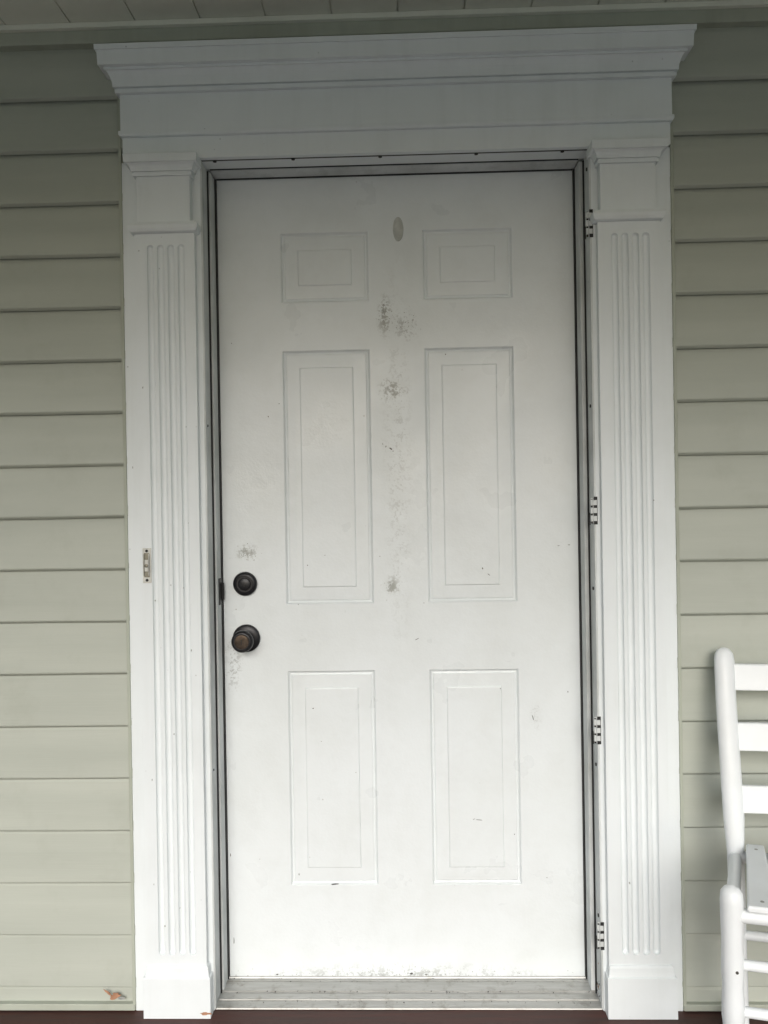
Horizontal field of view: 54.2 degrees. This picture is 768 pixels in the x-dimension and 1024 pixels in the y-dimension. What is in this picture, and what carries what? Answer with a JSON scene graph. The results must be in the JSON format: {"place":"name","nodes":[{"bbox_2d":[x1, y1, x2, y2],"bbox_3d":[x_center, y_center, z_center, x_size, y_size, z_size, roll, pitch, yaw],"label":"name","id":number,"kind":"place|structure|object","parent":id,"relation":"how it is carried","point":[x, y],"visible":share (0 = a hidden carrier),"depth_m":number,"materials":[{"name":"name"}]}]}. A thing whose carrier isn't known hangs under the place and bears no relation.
{"place":"outdoors","nodes":[
{"label":"outdoors","id":0,"kind":"place"},
{"bbox_3d":[0.020,-1.152,1.917,1.312,0.532,0.138,-1,0,2],"label":"wall above door","id":1,"kind":"object","parent":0,"visible":0},
{"bbox_2d":[120,78,671,130],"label":"fascia","id":2,"kind":"structure","parent":1,"relation":"attached to","point":[529,100],"depth_m":1.77,"materials":[{"name":"white paint"}]},
{"bbox_2d":[93,24,696,98],"bbox_3d":[0.021,-1.054,1.788,1.391,0.096,0.116,-1,0,2],"label":"crown mould","id":3,"kind":"object","parent":2,"relation":"attached to","point":[465,57],"visible":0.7,"depth_m":1.75,"materials":[{"name":"white paint"}]},
{"bbox_2d":[122,122,670,168],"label":"fascia","id":4,"kind":"structure","parent":1,"relation":"attached to","point":[419,141],"depth_m":1.79,"materials":[{"name":"white paint"}]},
{"bbox_2d":[207,159,582,178],"bbox_3d":[0.025,-0.873,1.883,0.931,0.024,0.168,-1,0,2],"label":"head jamb","id":5,"kind":"object","parent":4,"relation":"attached to","point":[579,160],"visible":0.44,"depth_m":1.87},
{"bbox_2d":[210,159,577,170],"bbox_3d":[0.022,-0.859,1.855,0.910,0.004,0.004,-1,0,2],"label":"head kerf","id":6,"kind":"object","parent":5,"relation":"attached to","point":[393,164],"visible":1,"depth_m":1.85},
{"bbox_2d":[201,149,586,161],"bbox_3d":[0.023,-0.858,1.801,0.929,0.005,0.006,-1,0,2],"label":"head gasket","id":7,"kind":"object","parent":5,"relation":"attached to","point":[395,155],"visible":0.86,"depth_m":1.80,"materials":[{"name":"grey rubber"}]},
{"bbox_2d":[211,160,577,178],"bbox_3d":[0.023,-0.858,1.879,0.910,0.006,0.044,-1,0,2],"label":"head stop","id":8,"kind":"object","parent":5,"relation":"attached to","point":[396,169],"visible":1,"depth_m":1.88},
{"bbox_2d":[216,169,572,180],"bbox_3d":[0.024,-0.858,1.910,0.904,0.006,0.018,-1,0,2],"label":"head weatherstrip","id":9,"kind":"object","parent":8,"relation":"attached to","point":[395,174],"visible":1,"depth_m":1.90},
{"bbox_2d":[118,114,674,138],"bbox_3d":[0.024,-0.914,1.810,1.314,0.013,0.074,-1,0,2],"label":"fascia lip","id":10,"kind":"object","parent":4,"relation":"on","point":[400,126],"visible":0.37,"depth_m":1.77,"materials":[{"name":"white wood"}]},
{"label":"ground","id":11,"kind":"structure","parent":0,"visible":0},
{"bbox_2d":[0,1009,767,1023],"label":"porch floor","id":12,"kind":"structure","parent":11,"relation":"on","point":[235,1016],"depth_m":1.78,"materials":[{"name":"paint"}]},
{"bbox_2d":[0,1001,135,1010],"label":"starter board","id":13,"kind":"object","parent":12,"relation":"on","point":[76,1005],"visible":0.55,"depth_m":1.82,"materials":[{"name":"white wood"}]},
{"bbox_2d":[103,989,124,999],"bbox_3d":[-0.653,1.168,1.818,0.053,0.027,0.002,-1,0,2],"label":"peeled paint spot","id":14,"kind":"object","parent":13,"relation":"on","point":[114,996],"visible":1,"depth_m":1.82,"materials":[{"name":"orange wood"}]},
{"bbox_2d":[122,163,214,1010],"bbox_3d":[-0.521,0.181,1.839,0.192,2.051,0.052,-1,0,2],"label":"backing board","id":15,"kind":"object","parent":12,"relation":"on","point":[129,207],"visible":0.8,"depth_m":1.81,"materials":[{"name":"white paint"}]},
{"bbox_2d":[122,151,200,179],"bbox_3d":[-0.527,-0.822,1.793,0.175,0.046,0.058,-1,0,2],"label":"capital mould","id":16,"kind":"object","parent":15,"relation":"attached to","point":[159,164],"visible":0.87,"depth_m":1.77,"materials":[{"name":"white wood"}]},
{"bbox_2d":[203,165,220,1001],"bbox_3d":[-0.438,0.164,1.899,0.030,2.082,0.168,-1,0,2],"label":"jamb","id":17,"kind":"object","parent":15,"relation":"attached to","point":[211,578],"visible":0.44,"depth_m":1.85,"materials":[{"name":"paint"}]},
{"bbox_2d":[127,220,200,235],"bbox_3d":[-0.525,-0.678,1.799,0.168,0.026,0.047,-1,0,2],"label":"neck mould","id":18,"kind":"object","parent":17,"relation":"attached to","point":[162,227],"visible":0.89,"depth_m":1.78,"materials":[{"name":"white paint"}]},
{"bbox_2d":[136,176,192,221],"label":"capital block","id":19,"kind":"structure","parent":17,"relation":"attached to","point":[166,198],"depth_m":1.79,"materials":[{"name":"white wood"}]},
{"bbox_2d":[200,161,216,1008],"bbox_3d":[-0.426,0.178,1.817,0.007,2.046,0.014,-1,0,2],"label":"bead","id":20,"kind":"object","parent":17,"relation":"attached to","point":[208,587],"visible":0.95,"depth_m":1.81,"materials":[{"name":"paint"}]},
{"bbox_2d":[208,172,227,989],"bbox_3d":[-0.419,0.177,1.893,0.008,2.047,0.041,-1,0,2],"label":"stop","id":21,"kind":"object","parent":17,"relation":"attached to","point":[217,577],"visible":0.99,"depth_m":1.88,"materials":[{"name":"paint"}]},
{"bbox_2d":[218,578,221,604],"bbox_3d":[-0.414,0.201,1.899,0.003,0.067,0.026,-1,0,2],"label":"strike plate","id":22,"kind":"object","parent":21,"relation":"attached to","point":[220,592],"visible":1,"depth_m":1.90,"materials":[{"name":"metal"}]},
{"bbox_2d":[221,582,223,599],"bbox_3d":[-0.414,0.201,1.909,0.016,0.044,0.003,-1,0,2],"label":"strike lip","id":23,"kind":"object","parent":22,"relation":"attached to","point":[222,585],"visible":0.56,"depth_m":1.91,"materials":[{"name":"metal"}]},
{"bbox_2d":[217,171,584,975],"bbox_3d":[0.041,0.164,1.932,0.903,2.036,0.044,-1,0,2],"label":"door slab","id":24,"kind":"structure","parent":17,"relation":"attached to","point":[411,661],"depth_m":1.91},
{"bbox_2d":[207,171,221,992],"bbox_3d":[-0.422,0.177,1.870,0.003,2.047,0.004,-1,0,2],"label":"kerf","id":25,"kind":"object","parent":24,"relation":"attached to","point":[214,582],"visible":1,"depth_m":1.87,"materials":[{"name":"black rubber"}]},
{"bbox_2d":[214,179,229,978],"bbox_3d":[-0.417,0.177,1.924,0.010,2.047,0.020,-1,0,2],"label":"weatherstrip","id":26,"kind":"object","parent":24,"relation":"attached to","point":[221,550],"visible":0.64,"depth_m":1.92,"materials":[{"name":"black rubber"}]},
{"bbox_2d":[231,630,253,652],"bbox_3d":[-0.352,0.322,1.884,0.055,0.055,0.053,-1,0,2],"label":"door knob","id":27,"kind":"structure","parent":24,"relation":"attached to","point":[246,637],"depth_m":1.86,"materials":[{"name":"brown metal"}]},
{"bbox_2d":[233,572,256,595],"bbox_3d":[-0.354,0.183,1.912,0.062,0.062,0.018,-1,0,2],"label":"deadbolt","id":28,"kind":"object","parent":24,"relation":"attached to","point":[248,579],"visible":1,"depth_m":1.91,"materials":[{"name":"black metal"}]},
{"bbox_2d":[233,624,259,651],"bbox_3d":[-0.351,0.322,1.915,0.071,0.071,0.014,-1,0,2],"label":"knob rose","id":29,"kind":"object","parent":24,"relation":"attached to","point":[253,631],"visible":0.56,"depth_m":1.91,"materials":[{"name":"black metal"}]},
{"bbox_2d":[393,217,402,240],"bbox_3d":[0.036,-0.718,1.907,0.027,0.062,0.001,-1,0,2],"label":"knocker mark","id":30,"kind":"object","parent":24,"relation":"attached to","point":[398,229],"visible":1,"depth_m":1.91,"materials":[{"name":"paint"}]},
{"bbox_2d":[230,304,572,975],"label":"paint chips","id":31,"kind":"object","parent":24,"relation":"attached to","point":[416,639],"visible":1,"depth_m":1.91,"materials":[{"name":"grey paint"}]},
{"bbox_2d":[572,169,586,978],"bbox_3d":[0.500,0.162,1.899,0.015,2.047,0.020,-1,0,2],"label":"weatherstrip","id":32,"kind":"object","parent":24,"relation":"attached to","point":[579,565],"visible":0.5,"depth_m":1.89,"materials":[{"name":"black rubber"}]},
{"bbox_2d":[582,160,596,992],"bbox_3d":[0.505,0.162,1.845,0.003,2.047,0.004,-1,0,2],"label":"kerf","id":33,"kind":"object","parent":24,"relation":"attached to","point":[589,577],"visible":1,"depth_m":1.84,"materials":[{"name":"black rubber"}]},
{"bbox_2d":[143,961,213,1018],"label":"plinth","id":34,"kind":"structure","parent":12,"relation":"on","point":[177,991],"depth_m":1.79,"materials":[{"name":"white paint"}]},
{"bbox_2d":[134,233,208,965],"bbox_3d":[-0.510,0.214,1.812,0.144,1.774,0.034,-1,0,2],"label":"fluted shaft","id":35,"kind":"object","parent":34,"relation":"on","point":[170,537],"visible":1,"depth_m":1.80,"materials":[{"name":"white paint"}]},
{"bbox_2d":[142,548,151,582],"bbox_3d":[-0.567,0.128,1.793,0.021,0.084,0.010,-1,0,2],"label":"doorbell","id":36,"kind":"object","parent":35,"relation":"attached to","point":[147,572],"visible":1,"depth_m":1.79,"materials":[{"name":"plastic"}]},
{"bbox_2d":[132,387,653,1014],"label":"trim chips","id":37,"kind":"object","parent":35,"relation":"attached to","point":[200,1013],"depth_m":1.78,"materials":[{"name":"paint"}]},
{"bbox_2d":[0,26,767,1001],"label":"lap siding","id":38,"kind":"object","parent":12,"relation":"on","point":[64,862],"visible":0.83,"depth_m":1.82,"materials":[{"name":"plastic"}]},
{"bbox_2d":[216,976,602,1009],"bbox_3d":[0.059,1.189,1.879,0.930,0.015,0.147,-1,0,2],"label":"door threshold","id":39,"kind":"object","parent":12,"relation":"on","point":[411,992],"depth_m":1.85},
{"bbox_2d":[590,147,682,1010],"bbox_3d":[0.601,0.162,1.809,0.188,2.051,0.052,-1,0,2],"label":"backing board","id":40,"kind":"object","parent":12,"relation":"on","point":[662,183],"visible":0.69,"depth_m":1.78,"materials":[{"name":"white paint"}]},
{"bbox_2d":[585,209,592,239],"bbox_3d":[0.488,-0.685,1.788,0.017,0.067,0.014,-1,0,2],"label":"storm hinge","id":41,"kind":"object","parent":40,"relation":"attached to","point":[589,228],"visible":0.95,"depth_m":1.78,"materials":[{"name":"paint"}]},
{"bbox_2d":[583,157,600,1001],"bbox_3d":[0.522,0.148,1.873,0.030,2.082,0.168,-1,0,2],"label":"jamb","id":42,"kind":"object","parent":40,"relation":"attached to","point":[591,559],"visible":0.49,"depth_m":1.83,"materials":[{"name":"paint"}]},
{"bbox_2d":[575,162,594,989],"bbox_3d":[0.501,0.162,1.868,0.013,2.047,0.041,-1,0,2],"label":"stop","id":43,"kind":"object","parent":42,"relation":"attached to","point":[584,575],"visible":1,"depth_m":1.85,"materials":[{"name":"paint"}]},
{"bbox_2d":[589,497,597,524],"bbox_3d":[0.499,-0.003,1.790,0.017,0.067,0.014,-1,0,2],"label":"storm hinge","id":44,"kind":"object","parent":40,"relation":"attached to","point":[593,515],"visible":1,"depth_m":1.78,"materials":[{"name":"paint"}]},
{"bbox_2d":[587,157,603,1008],"bbox_3d":[0.506,0.162,1.793,0.007,2.046,0.014,-1,0,2],"label":"bead","id":45,"kind":"object","parent":40,"relation":"attached to","point":[595,578],"visible":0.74,"depth_m":1.79,"materials":[{"name":"paint"}]},
{"bbox_2d":[593,716,600,743],"bbox_3d":[0.508,0.520,1.792,0.017,0.067,0.014,-1,0,2],"label":"storm hinge","id":46,"kind":"object","parent":40,"relation":"attached to","point":[597,730],"visible":1,"depth_m":1.79,"materials":[{"name":"paint"}]},
{"bbox_2d":[596,922,603,949],"bbox_3d":[0.516,1.010,1.793,0.017,0.067,0.014,-1,0,2],"label":"storm hinge","id":47,"kind":"object","parent":40,"relation":"attached to","point":[599,936],"visible":1,"depth_m":1.79,"materials":[{"name":"paint"}]},
{"bbox_2d":[597,162,655,209],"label":"capital block","id":48,"kind":"structure","parent":40,"relation":"attached to","point":[626,185],"depth_m":1.76,"materials":[{"name":"white wood"}]},
{"bbox_2d":[586,138,668,167],"bbox_3d":[0.570,-0.840,1.764,0.176,0.046,0.058,-1,0,2],"label":"capital mould","id":49,"kind":"object","parent":40,"relation":"attached to","point":[618,151],"visible":0.86,"depth_m":1.75,"materials":[{"name":"white wood"}]},
{"bbox_2d":[590,208,665,224],"bbox_3d":[0.572,-0.696,1.770,0.169,0.026,0.047,-1,0,2],"label":"neck mould","id":50,"kind":"object","parent":40,"relation":"attached to","point":[621,215],"visible":0.89,"depth_m":1.75,"materials":[{"name":"white paint"}]},
{"bbox_2d":[605,963,677,1019],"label":"plinth","id":51,"kind":"structure","parent":12,"relation":"on","point":[641,992],"depth_m":1.76,"materials":[{"name":"white paint"}]},
{"bbox_2d":[596,220,670,965],"bbox_3d":[0.589,0.196,1.783,0.145,1.774,0.034,-1,0,2],"label":"fluted shaft","id":52,"kind":"object","parent":51,"relation":"on","point":[631,466],"visible":1,"depth_m":1.77,"materials":[{"name":"white paint"}]},
{"bbox_2d":[683,1001,767,1010],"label":"starter board","id":53,"kind":"object","parent":12,"relation":"on","point":[701,1006],"visible":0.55,"depth_m":1.78,"materials":[{"name":"white wood"}]},
{"bbox_2d":[714,647,767,1023],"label":"rocking chair","id":54,"kind":"object","parent":12,"relation":"on","point":[739,798],"visible":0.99,"depth_m":1.64,"materials":[{"name":"white paint"}]},
{"bbox_3d":[-1.886,0.213,1.957,2.545,3.200,0.168,-1,0,2],"label":"wall behind","id":55,"kind":"object","parent":11,"relation":"on","visible":0},
{"bbox_2d":[117,97,135,1005],"bbox_3d":[-0.622,0.094,1.830,0.008,2.202,0.034,-1,0,2],"label":"channel","id":56,"kind":"object","parent":55,"relation":"attached to","point":[120,158],"visible":0.38,"depth_m":1.81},
{"bbox_3d":[1.968,0.150,1.855,2.543,3.200,0.168,-1,0,2],"label":"wall behind","id":57,"kind":"object","parent":11,"relation":"on","visible":0},
{"bbox_2d":[669,91,686,1005],"bbox_3d":[0.696,0.072,1.795,0.008,2.202,0.034,-1,0,2],"label":"channel","id":58,"kind":"object","parent":57,"relation":"attached to","point":[678,566],"visible":0.46,"depth_m":1.78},
{"bbox_3d":[-0.046,-1.067,-0.568,6.600,0.214,0.150,-1,0,2],"label":"beam","id":59,"kind":"object","parent":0,"visible":0},
{"bbox_2d":[0,0,722,24],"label":"soffit panels","id":60,"kind":"object","parent":59,"relation":"on","point":[15,12],"depth_m":1.75,"materials":[{"name":"plastic"}]},
{"bbox_2d":[0,7,767,51],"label":"ceiling channel","id":61,"kind":"object","parent":60,"relation":"attached to","point":[704,18],"visible":0.67,"depth_m":1.79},
{"bbox_2d":[0,0,767,32],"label":"ceiling channel lip","id":62,"kind":"object","parent":61,"relation":"attached to","point":[430,14],"visible":1,"depth_m":1.78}
]}

